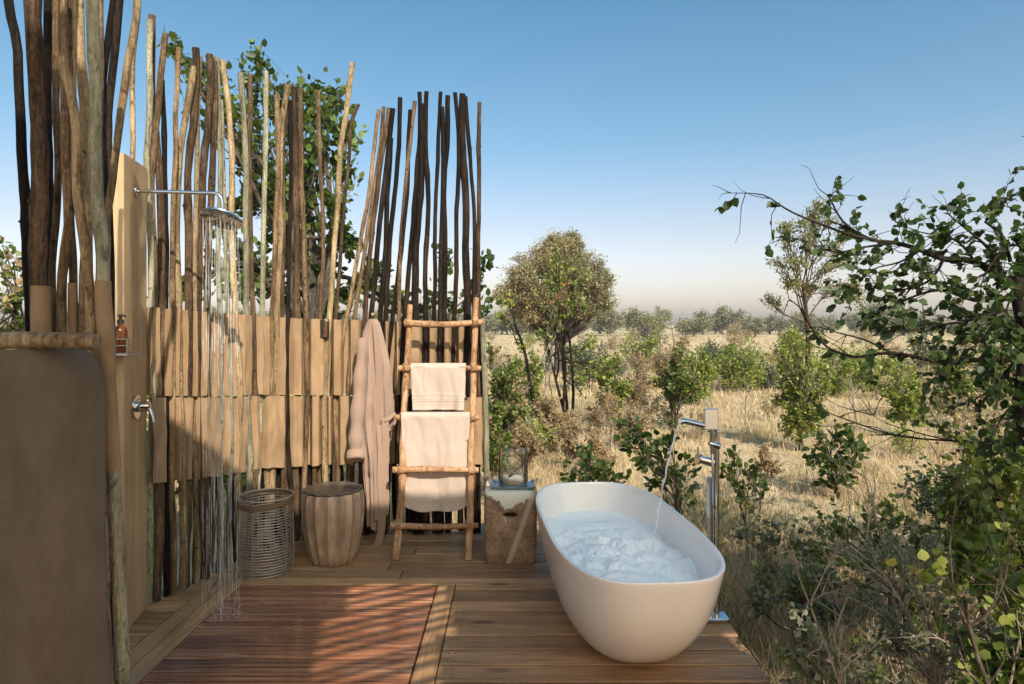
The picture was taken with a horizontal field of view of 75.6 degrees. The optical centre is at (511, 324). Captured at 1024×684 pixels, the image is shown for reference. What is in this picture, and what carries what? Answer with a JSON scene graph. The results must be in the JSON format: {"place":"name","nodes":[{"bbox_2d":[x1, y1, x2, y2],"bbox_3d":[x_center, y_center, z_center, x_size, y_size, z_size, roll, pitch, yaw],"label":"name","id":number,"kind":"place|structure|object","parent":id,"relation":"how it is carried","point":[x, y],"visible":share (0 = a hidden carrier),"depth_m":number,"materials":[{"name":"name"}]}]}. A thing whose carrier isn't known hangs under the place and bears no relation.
{"place":"outdoors","nodes":[
{"label":"outdoors","id":0,"kind":"place"},
{"bbox_2d":[0,0,1023,324],"label":"sky","id":1,"kind":"structure","parent":0,"point":[616,122],"materials":[{"name":"blue"}]},
{"bbox_2d":[147,325,1014,683],"bbox_3d":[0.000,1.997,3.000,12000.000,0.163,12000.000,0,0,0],"label":"ground","id":2,"kind":"structure","parent":0,"point":[729,437],"depth_m":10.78,"materials":[{"name":"beige plant"}]},
{"bbox_2d":[0,235,24,331],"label":"edge tree","id":3,"kind":"object","parent":2,"relation":"on","point":[11,303],"visible":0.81,"depth_m":7.39,"materials":[{"name":"green plant"}]},
{"bbox_2d":[214,395,294,494],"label":"sunlit bush","id":4,"kind":"object","parent":2,"relation":"on","point":[243,481],"visible":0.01,"depth_m":6.45,"materials":[{"name":"green plant"}]},
{"bbox_2d":[156,25,410,483],"bbox_3d":[-2.779,-0.766,8.324,2.856,5.649,2.045,0,0,0],"label":"leafy tree","id":5,"kind":"object","parent":2,"relation":"on","point":[329,119],"visible":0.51,"depth_m":8.08,"materials":[{"name":"green plant"}]},
{"bbox_2d":[113,523,772,683],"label":"deck","id":6,"kind":"structure","parent":2,"relation":"on","point":[487,623],"depth_m":3.65,"materials":[{"name":"brown wood"}]},
{"bbox_2d":[0,0,140,683],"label":"canvas partition","id":7,"kind":"object","parent":6,"relation":"on","point":[63,603],"visible":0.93,"depth_m":2.10,"materials":[{"name":"brown fabric"}]},
{"bbox_2d":[113,153,146,627],"bbox_3d":[-2.137,0.366,3.678,0.075,2.563,0.357,0,0,-11],"label":"shower plank","id":8,"kind":"object","parent":6,"relation":"on","point":[130,225],"visible":0.73,"depth_m":3.63,"materials":[{"name":"brown wood"}]},
{"bbox_2d":[116,338,142,355],"bbox_3d":[-2.055,0.115,3.431,0.196,0.091,0.148,0,0,0],"label":"bottle shelf","id":9,"kind":"object","parent":8,"relation":"attached to","point":[126,353],"visible":0.48,"depth_m":3.38,"materials":[{"name":"silver metal"}]},
{"bbox_2d":[115,314,127,351],"bbox_3d":[-2.035,0.043,3.430,0.065,0.197,0.065,0,0,-23],"label":"pump bottle","id":10,"kind":"object","parent":9,"relation":"on","point":[121,330],"visible":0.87,"depth_m":3.41,"materials":[{"name":"orange glass"}]},
{"bbox_2d":[131,395,154,422],"bbox_3d":[-2.043,0.466,3.683,0.108,0.158,0.136,0,0,-11],"label":"mixer valve","id":11,"kind":"object","parent":8,"relation":"attached to","point":[138,405],"visible":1,"depth_m":3.66,"materials":[{"name":"silver metal"}]},
{"bbox_2d":[133,186,243,229],"bbox_3d":[-1.808,-0.661,3.699,0.592,0.232,0.215,0,0,0],"label":"overhead shower","id":12,"kind":"object","parent":8,"relation":"attached to","point":[221,217],"visible":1,"depth_m":3.68,"materials":[{"name":"silver metal"}]},
{"bbox_2d":[237,488,293,578],"bbox_3d":[-1.655,1.393,4.440,0.365,0.506,0.365,0,0,0],"label":"wire basket","id":13,"kind":"object","parent":6,"relation":"on","point":[254,509],"visible":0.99,"depth_m":4.36,"materials":[{"name":"beige"}]},
{"bbox_2d":[139,586,435,683],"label":"shower grate","id":14,"kind":"object","parent":6,"relation":"in","point":[328,635],"visible":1,"depth_m":3.47,"materials":[{"name":"red wood"}]},
{"bbox_2d":[161,215,251,630],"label":"shower water","id":15,"kind":"structure","parent":14,"relation":"on","point":[223,422],"depth_m":3.68,"materials":[{"name":"clear liquid"}]},
{"bbox_2d":[143,14,489,604],"bbox_3d":[-1.387,-0.196,4.853,2.416,3.691,0.860,0,0,-35],"label":"pole screen","id":16,"kind":"object","parent":6,"relation":"on","point":[284,440],"visible":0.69,"depth_m":4.83,"materials":[{"name":"brown wood"}]},
{"bbox_2d":[301,481,364,566],"bbox_3d":[-1.255,1.394,4.630,0.436,0.508,0.436,0,0,0],"label":"drum stool","id":17,"kind":"object","parent":6,"relation":"on","point":[332,516],"visible":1,"depth_m":4.48,"materials":[{"name":"brown wood"}]},
{"bbox_2d":[390,297,482,559],"bbox_3d":[-0.538,0.722,4.849,0.641,1.866,0.480,0,0,0],"label":"towel ladder","id":18,"kind":"object","parent":6,"relation":"on","point":[398,525],"visible":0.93,"depth_m":4.78,"materials":[{"name":"brown wood"}]},
{"bbox_2d":[401,412,469,511],"bbox_3d":[-0.557,0.999,4.828,0.500,0.723,0.108,0,0,0],"label":"bath towel","id":19,"kind":"object","parent":18,"relation":"hanging from","point":[434,438],"visible":0.88,"depth_m":4.80,"materials":[{"name":"beige fabric"}]},
{"bbox_2d":[411,363,465,410],"bbox_3d":[-0.547,0.457,4.912,0.409,0.346,0.108,0,0,0],"label":"hand towel","id":20,"kind":"object","parent":18,"relation":"hanging from","point":[437,386],"visible":0.99,"depth_m":4.88,"materials":[{"name":"beige fabric"}]},
{"bbox_2d":[484,481,536,563],"bbox_3d":[-0.010,1.397,4.700,0.368,0.501,0.332,0,0,0],"label":"concrete block table","id":21,"kind":"object","parent":6,"relation":"on","point":[510,526],"visible":0.89,"depth_m":4.54,"materials":[{"name":"concrete"}]},
{"bbox_2d":[488,477,537,488],"bbox_3d":[0.008,1.119,4.700,0.354,0.054,0.236,0,0,0],"label":"metal tray","id":22,"kind":"object","parent":21,"relation":"on","point":[494,484],"visible":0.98,"depth_m":4.65,"materials":[{"name":"silver metal"}]},
{"bbox_2d":[498,445,527,486],"bbox_3d":[0.008,1.001,4.700,0.212,0.272,0.212,0,0,0],"label":"glass jar","id":23,"kind":"object","parent":22,"relation":"on","point":[500,475],"visible":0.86,"depth_m":4.66,"materials":[{"name":"clear glass"}]},
{"bbox_2d":[536,482,724,663],"bbox_3d":[0.584,1.375,3.735,0.870,0.543,1.832,0,0,0],"label":"bathtub","id":24,"kind":"object","parent":6,"relation":"on","point":[635,622],"visible":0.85,"depth_m":3.04,"materials":[{"name":"white ceramic"}]},
{"bbox_2d":[547,511,700,581],"bbox_3d":[0.584,1.281,3.735,0.767,0.197,1.689,0,0,0],"label":"foam","id":25,"kind":"object","parent":24,"relation":"in","point":[614,546],"visible":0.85,"depth_m":3.65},
{"bbox_2d":[678,408,729,621],"bbox_3d":[1.060,1.056,3.684,0.324,1.187,0.126,0,0,-14],"label":"bath tap","id":26,"kind":"object","parent":6,"relation":"on","point":[710,420],"visible":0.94,"depth_m":3.67,"materials":[{"name":"silver metal"}]},
{"bbox_2d":[389,242,501,516],"bbox_3d":[-0.716,0.578,6.914,1.225,2.908,0.665,0,0,0],"label":"thin leafed bush","id":27,"kind":"object","parent":2,"relation":"on","point":[489,256],"visible":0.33,"depth_m":6.99,"materials":[{"name":"green plant"}]},
{"bbox_2d":[480,404,511,485],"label":"bush","id":28,"kind":"object","parent":2,"relation":"on","point":[496,415],"visible":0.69,"depth_m":7.28,"materials":[{"name":"green plant"}]},
{"bbox_2d":[486,342,529,469],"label":"bush","id":29,"kind":"object","parent":2,"relation":"on","point":[502,385],"visible":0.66,"depth_m":9.06,"materials":[{"name":"green plant"}]},
{"bbox_2d":[495,293,548,439],"bbox_3d":[0.183,0.743,11.475,1.033,2.615,0.357,0,0,8],"label":"leaning sapling","id":30,"kind":"object","parent":2,"relation":"on","point":[523,348],"visible":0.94,"depth_m":11.45,"materials":[{"name":"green plant"}]},
{"bbox_2d":[506,419,547,473],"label":"dry bush","id":31,"kind":"object","parent":2,"relation":"on","point":[533,448],"visible":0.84,"depth_m":8.44,"materials":[{"name":"beige plant"}]},
{"bbox_2d":[513,348,546,424],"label":"bush","id":32,"kind":"object","parent":2,"relation":"on","point":[535,371],"visible":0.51,"depth_m":12.46,"materials":[{"name":"green plant"}]},
{"bbox_2d":[513,410,557,459],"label":"scrub","id":33,"kind":"object","parent":2,"relation":"on","point":[543,434],"visible":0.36,"depth_m":9.70,"materials":[{"name":"green plant"}]},
{"bbox_2d":[532,393,561,451],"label":"dry bush","id":34,"kind":"object","parent":2,"relation":"on","point":[548,405],"visible":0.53,"depth_m":10.31,"materials":[{"name":"beige plant"}]},
{"bbox_2d":[489,225,620,373],"bbox_3d":[1.744,-0.997,26.964,4.798,6.172,4.539,0,0,-34],"label":"round crowned tree","id":35,"kind":"object","parent":2,"relation":"on","point":[523,281],"visible":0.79,"depth_m":26.29,"materials":[{"name":"green plant"}]},
{"bbox_2d":[544,280,569,396],"bbox_3d":[0.846,0.592,12.226,0.446,2.885,0.385,0,0,-41],"label":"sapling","id":36,"kind":"object","parent":2,"relation":"on","point":[562,299],"visible":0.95,"depth_m":12.20,"materials":[{"name":"green plant"}]},
{"bbox_2d":[534,409,580,455],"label":"dry bush","id":37,"kind":"object","parent":2,"relation":"on","point":[559,417],"visible":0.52,"depth_m":10.09,"materials":[{"name":"beige plant"}]},
{"bbox_2d":[556,412,588,472],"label":"dry bush","id":38,"kind":"object","parent":2,"relation":"on","point":[568,446],"visible":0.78,"depth_m":8.77,"materials":[{"name":"beige plant"}]},
{"bbox_2d":[533,243,614,418],"bbox_3d":[1.041,0.215,12.521,1.334,3.650,1.261,0,0,-33],"label":"slim stemmed tree","id":39,"kind":"object","parent":2,"relation":"on","point":[556,284],"visible":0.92,"depth_m":12.52,"materials":[{"name":"green plant"}]},
{"bbox_2d":[560,336,621,392],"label":"bush","id":40,"kind":"object","parent":2,"relation":"on","point":[587,355],"visible":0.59,"depth_m":19.38,"materials":[{"name":"green plant"}]},
{"bbox_2d":[555,438,631,483],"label":"leafy shrub","id":41,"kind":"object","parent":2,"relation":"on","point":[603,468],"visible":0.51,"depth_m":5.73,"materials":[{"name":"green plant"}]},
{"bbox_2d":[581,385,620,437],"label":"dry bush","id":42,"kind":"object","parent":2,"relation":"on","point":[603,406],"visible":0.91,"depth_m":11.63,"materials":[{"name":"beige plant"}]},
{"bbox_2d":[583,425,618,475],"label":"dry bush","id":43,"kind":"object","parent":2,"relation":"on","point":[599,453],"visible":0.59,"depth_m":8.58,"materials":[{"name":"beige plant"}]},
{"bbox_2d":[592,302,627,335],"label":"tree","id":44,"kind":"object","parent":2,"relation":"on","point":[608,318],"visible":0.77,"depth_m":115.70,"materials":[{"name":"green plant"}]},
{"bbox_2d":[594,351,633,426],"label":"bush","id":45,"kind":"object","parent":2,"relation":"on","point":[622,390],"visible":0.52,"depth_m":12.62,"materials":[{"name":"green plant"}]},
{"bbox_2d":[609,405,655,449],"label":"dry bush","id":46,"kind":"object","parent":2,"relation":"on","point":[630,414],"visible":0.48,"depth_m":10.33,"materials":[{"name":"beige plant"}]},
{"bbox_2d":[618,306,649,332],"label":"tree","id":47,"kind":"object","parent":2,"relation":"on","point":[633,313],"visible":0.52,"depth_m":125.53,"materials":[{"name":"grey plant"}]},
{"bbox_2d":[624,347,654,410],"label":"dry bush","id":48,"kind":"object","parent":2,"relation":"on","point":[642,384],"visible":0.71,"depth_m":14.60,"materials":[{"name":"beige plant"}]},
{"bbox_2d":[616,331,663,370],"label":"bush","id":49,"kind":"object","parent":2,"relation":"on","point":[649,344],"visible":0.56,"depth_m":27.76,"materials":[{"name":"green plant"}]},
{"bbox_2d":[629,311,669,342],"bbox_3d":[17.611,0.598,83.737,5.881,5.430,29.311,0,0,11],"label":"pale crowned tree","id":50,"kind":"object","parent":2,"relation":"on","point":[643,323],"visible":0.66,"depth_m":93.65,"materials":[{"name":"green plant"}]},
{"bbox_2d":[637,390,666,415],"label":"scrub","id":51,"kind":"object","parent":2,"relation":"on","point":[652,403],"visible":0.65,"depth_m":13.19,"materials":[{"name":"green plant"}]},
{"bbox_2d":[612,410,702,514],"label":"leafy shrub","id":52,"kind":"object","parent":2,"relation":"on","point":[642,462],"visible":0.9,"depth_m":5.76,"materials":[{"name":"green plant"}]},
{"bbox_2d":[646,350,669,378],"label":"dry bush","id":53,"kind":"object","parent":2,"relation":"on","point":[654,364],"visible":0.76,"depth_m":21.91,"materials":[{"name":"beige plant"}]},
{"bbox_2d":[656,401,686,430],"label":"scrub","id":54,"kind":"object","parent":2,"relation":"on","point":[664,420],"visible":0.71,"depth_m":12.46,"materials":[{"name":"grey plant"}]},
{"bbox_2d":[647,336,702,430],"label":"bush","id":55,"kind":"object","parent":2,"relation":"on","point":[677,387],"visible":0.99,"depth_m":12.23,"materials":[{"name":"green plant"}]},
{"bbox_2d":[344,335,1013,397],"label":"dry grass","id":56,"kind":"structure","parent":2,"relation":"on","point":[698,345],"depth_m":51.58,"materials":[{"name":"beige plant"}]},
{"bbox_2d":[679,314,713,336],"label":"tree","id":57,"kind":"object","parent":2,"relation":"on","point":[698,326],"visible":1,"depth_m":111.92,"materials":[{"name":"green plant"}]},
{"bbox_2d":[681,343,720,404],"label":"bush","id":58,"kind":"object","parent":2,"relation":"on","point":[708,374],"visible":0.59,"depth_m":16.34,"materials":[{"name":"green plant"}]},
{"bbox_2d":[685,402,718,439],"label":"scrub","id":59,"kind":"object","parent":2,"relation":"on","point":[700,415],"visible":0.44,"depth_m":11.40,"materials":[{"name":"beige plant"}]},
{"bbox_2d":[693,338,729,369],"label":"bush","id":60,"kind":"object","parent":2,"relation":"on","point":[714,349],"visible":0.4,"depth_m":27.96,"materials":[{"name":"green plant"}]},
{"bbox_2d":[711,303,737,333],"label":"tree","id":61,"kind":"object","parent":2,"relation":"on","point":[722,317],"visible":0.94,"depth_m":140.62,"materials":[{"name":"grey plant"}]},
{"bbox_2d":[724,368,753,393],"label":"scrub","id":62,"kind":"object","parent":2,"relation":"on","point":[740,379],"visible":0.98,"depth_m":19.15,"materials":[{"name":"green plant"}]},
{"bbox_2d":[709,444,769,561],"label":"leafy shrub","id":63,"kind":"object","parent":2,"relation":"on","point":[753,475],"visible":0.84,"depth_m":5.57,"materials":[{"name":"green plant"}]},
{"bbox_2d":[729,307,753,325],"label":"tree","id":64,"kind":"object","parent":2,"relation":"on","point":[740,316],"visible":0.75,"depth_m":138.71,"materials":[{"name":"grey plant"}]},
{"bbox_2d":[710,339,776,391],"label":"bush","id":65,"kind":"object","parent":2,"relation":"on","point":[733,360],"visible":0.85,"depth_m":19.54,"materials":[{"name":"green plant"}]},
{"bbox_2d":[713,461,789,624],"bbox_3d":[1.617,1.434,4.373,0.503,1.176,0.512,0,0,-44],"label":"dead branch","id":66,"kind":"object","parent":2,"relation":"on","point":[752,549],"visible":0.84,"depth_m":4.39,"materials":[{"name":"brown wood"}]},
{"bbox_2d":[739,315,769,335],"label":"tree","id":67,"kind":"object","parent":2,"relation":"on","point":[756,328],"visible":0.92,"depth_m":113.31,"materials":[{"name":"green plant"}]},
{"bbox_2d":[751,442,784,476],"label":"dry bush","id":68,"kind":"object","parent":2,"relation":"on","point":[766,460],"visible":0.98,"depth_m":8.57,"materials":[{"name":"beige plant"}]},
{"bbox_2d":[755,389,784,420],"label":"scrub","id":69,"kind":"object","parent":2,"relation":"on","point":[767,410],"visible":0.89,"depth_m":13.59,"materials":[{"name":"beige plant"}]},
{"bbox_2d":[762,313,783,333],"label":"tree","id":70,"kind":"object","parent":2,"relation":"on","point":[773,326],"visible":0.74,"depth_m":136.38,"materials":[{"name":"green plant"}]},
{"bbox_2d":[730,514,832,615],"bbox_3d":[1.905,1.692,4.691,0.541,0.687,0.503,0,0,-23],"label":"shrub","id":71,"kind":"object","parent":2,"relation":"on","point":[772,540],"visible":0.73,"depth_m":4.62,"materials":[{"name":"green plant"}]},
{"bbox_2d":[772,325,819,368],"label":"bush","id":72,"kind":"object","parent":2,"relation":"on","point":[788,337],"visible":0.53,"depth_m":27.79,"materials":[{"name":"green plant"}]},
{"bbox_2d":[743,556,856,662],"bbox_3d":[1.740,1.720,3.931,0.632,0.630,0.582,0,0,37],"label":"shrub","id":73,"kind":"object","parent":2,"relation":"on","point":[793,585],"visible":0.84,"depth_m":3.92,"materials":[{"name":"green plant"}]},
{"bbox_2d":[771,335,836,451],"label":"bush","id":74,"kind":"object","parent":2,"relation":"on","point":[792,402],"visible":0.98,"depth_m":10.31,"materials":[{"name":"green plant"}]},
{"bbox_2d":[782,312,828,334],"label":"tree","id":75,"kind":"object","parent":2,"relation":"on","point":[812,322],"visible":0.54,"depth_m":124.79,"materials":[{"name":"green plant"}]},
{"bbox_2d":[759,196,867,372],"bbox_3d":[8.723,-0.874,19.050,3.136,5.880,2.716,0,0,0],"label":"open acacia","id":76,"kind":"object","parent":2,"relation":"on","point":[795,283],"visible":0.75,"depth_m":18.91,"materials":[{"name":"green plant"}]},
{"bbox_2d":[773,601,890,683],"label":"shrub","id":77,"kind":"object","parent":2,"relation":"on","point":[795,661],"visible":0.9,"depth_m":2.94,"materials":[{"name":"green plant"}]},
{"bbox_2d":[801,415,871,498],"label":"leafy shrub","id":78,"kind":"object","parent":2,"relation":"on","point":[848,433],"visible":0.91,"depth_m":7.58,"materials":[{"name":"green plant"}]},
{"bbox_2d":[813,345,860,397],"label":"bush","id":79,"kind":"object","parent":2,"relation":"on","point":[838,384],"visible":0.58,"depth_m":18.26,"materials":[{"name":"green plant"}]},
{"bbox_2d":[840,311,861,332],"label":"tree","id":80,"kind":"object","parent":2,"relation":"on","point":[852,319],"visible":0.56,"depth_m":157.12,"materials":[{"name":"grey plant"}]},
{"bbox_2d":[775,510,935,683],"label":"dead branch","id":81,"kind":"object","parent":2,"relation":"on","point":[838,676],"visible":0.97,"depth_m":2.72,"materials":[{"name":"brown wood"}]},
{"bbox_2d":[801,444,934,683],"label":"dead branch","id":82,"kind":"object","parent":2,"relation":"on","point":[843,607],"visible":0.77,"depth_m":3.33,"materials":[{"name":"brown wood"}]},
{"bbox_2d":[714,136,1023,570],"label":"overhanging tree","id":83,"kind":"object","parent":2,"relation":"on","point":[1012,332],"visible":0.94,"depth_m":4.05,"materials":[{"name":"green plant"}]},
{"bbox_2d":[849,356,893,399],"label":"scrub","id":84,"kind":"object","parent":2,"relation":"on","point":[865,376],"visible":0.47,"depth_m":17.56,"materials":[{"name":"green plant"}]},
{"bbox_2d":[845,340,910,391],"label":"bush","id":85,"kind":"object","parent":2,"relation":"on","point":[883,369],"visible":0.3,"depth_m":19.52,"materials":[{"name":"green plant"}]},
{"bbox_2d":[806,424,950,675],"bbox_3d":[2.046,1.290,3.669,0.779,1.462,0.577,0,0,0],"label":"dead branch","id":86,"kind":"object","parent":2,"relation":"on","point":[887,570],"visible":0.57,"depth_m":3.58,"materials":[{"name":"brown wood"}]},
{"bbox_2d":[856,295,901,335],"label":"tree","id":87,"kind":"object","parent":2,"relation":"on","point":[873,307],"visible":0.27,"depth_m":119.10,"materials":[{"name":"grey plant"}]},
{"bbox_2d":[796,485,963,635],"bbox_3d":[2.399,1.540,4.263,0.978,0.989,0.752,0,0,29],"label":"shrub","id":88,"kind":"object","parent":2,"relation":"on","point":[892,524],"visible":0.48,"depth_m":4.22,"materials":[{"name":"green plant"}]},
{"bbox_2d":[876,367,929,427],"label":"bush","id":89,"kind":"object","parent":2,"relation":"on","point":[905,405],"visible":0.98,"depth_m":11.63,"materials":[{"name":"green plant"}]},
{"bbox_2d":[879,420,926,459],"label":"scrub","id":90,"kind":"object","parent":2,"relation":"on","point":[899,440],"visible":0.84,"depth_m":9.64,"materials":[{"name":"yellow plant"}]},
{"bbox_2d":[887,357,925,390],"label":"scrub","id":91,"kind":"object","parent":2,"relation":"on","point":[905,367],"visible":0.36,"depth_m":18.67,"materials":[{"name":"green plant"}]},
{"bbox_2d":[828,511,1012,683],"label":"shrub","id":92,"kind":"object","parent":2,"relation":"on","point":[942,658],"visible":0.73,"depth_m":3.10,"materials":[{"name":"green plant"}]},
{"bbox_2d":[898,327,960,372],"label":"bush","id":93,"kind":"object","parent":2,"relation":"on","point":[921,348],"visible":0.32,"depth_m":26.35,"materials":[{"name":"green plant"}]},
{"bbox_2d":[890,448,1009,564],"bbox_3d":[3.666,1.551,5.370,1.141,0.965,0.933,0,0,0],"label":"shrub","id":94,"kind":"object","parent":2,"relation":"on","point":[926,501],"visible":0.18,"depth_m":5.40,"materials":[{"name":"green plant"}]},
{"bbox_2d":[885,436,1022,683],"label":"broad leaved creeper","id":95,"kind":"object","parent":2,"relation":"on","point":[940,563],"visible":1,"depth_m":2.50,"materials":[{"name":"green plant"}]},
{"bbox_2d":[928,353,980,422],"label":"bush","id":96,"kind":"object","parent":2,"relation":"on","point":[962,387],"visible":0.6,"depth_m":13.04,"materials":[{"name":"green plant"}]},
{"bbox_2d":[925,406,989,456],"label":"scrub","id":97,"kind":"object","parent":2,"relation":"on","point":[944,418],"visible":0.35,"depth_m":9.70,"materials":[{"name":"beige plant"}]},
{"bbox_2d":[947,392,991,430],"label":"scrub","id":98,"kind":"object","parent":2,"relation":"on","point":[963,410],"visible":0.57,"depth_m":12.51,"materials":[{"name":"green plant"}]},
{"bbox_2d":[925,394,1014,570],"bbox_3d":[3.688,1.233,4.590,1.458,1.605,1.203,0,0,0],"label":"shrub","id":99,"kind":"object","parent":2,"relation":"on","point":[936,497],"visible":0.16,"depth_m":4.83,"materials":[{"name":"green plant"}]},
{"bbox_2d":[927,528,1023,683],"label":"dead branch","id":100,"kind":"object","parent":2,"relation":"on","point":[1014,658],"visible":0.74,"depth_m":2.62,"materials":[{"name":"brown wood"}]},
{"bbox_2d":[927,438,1023,642],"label":"shrub","id":101,"kind":"object","parent":2,"relation":"on","point":[976,511],"visible":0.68,"depth_m":3.60,"materials":[{"name":"green plant"}]},
{"bbox_2d":[954,497,1023,683],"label":"shrub","id":102,"kind":"object","parent":2,"relation":"on","point":[993,656],"visible":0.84,"depth_m":2.70,"materials":[{"name":"green plant"}]},
{"bbox_2d":[966,342,1015,392],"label":"bush","id":103,"kind":"object","parent":2,"relation":"on","point":[980,353],"visible":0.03,"depth_m":17.49,"materials":[{"name":"green plant"}]},
{"bbox_2d":[979,401,1013,432],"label":"scrub","id":104,"kind":"object","parent":2,"relation":"on","point":[1002,422],"visible":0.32,"depth_m":11.32,"materials":[{"name":"beige plant"}]},
{"bbox_2d":[626,483,1010,683],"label":"green grass","id":105,"kind":"structure","parent":0,"point":[722,545],"depth_m":5.13,"materials":[{"name":"green plant"}]},
{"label":"robe peg","id":106,"kind":"object","parent":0,"visible":0},
{"bbox_2d":[346,319,396,544],"bbox_3d":[-1.061,0.835,4.992,0.372,1.762,0.203,0,0,-14],"label":"bathrobe","id":107,"kind":"object","parent":106,"relation":"hanging from","point":[372,417],"visible":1,"depth_m":4.94,"materials":[{"name":"fabric"}]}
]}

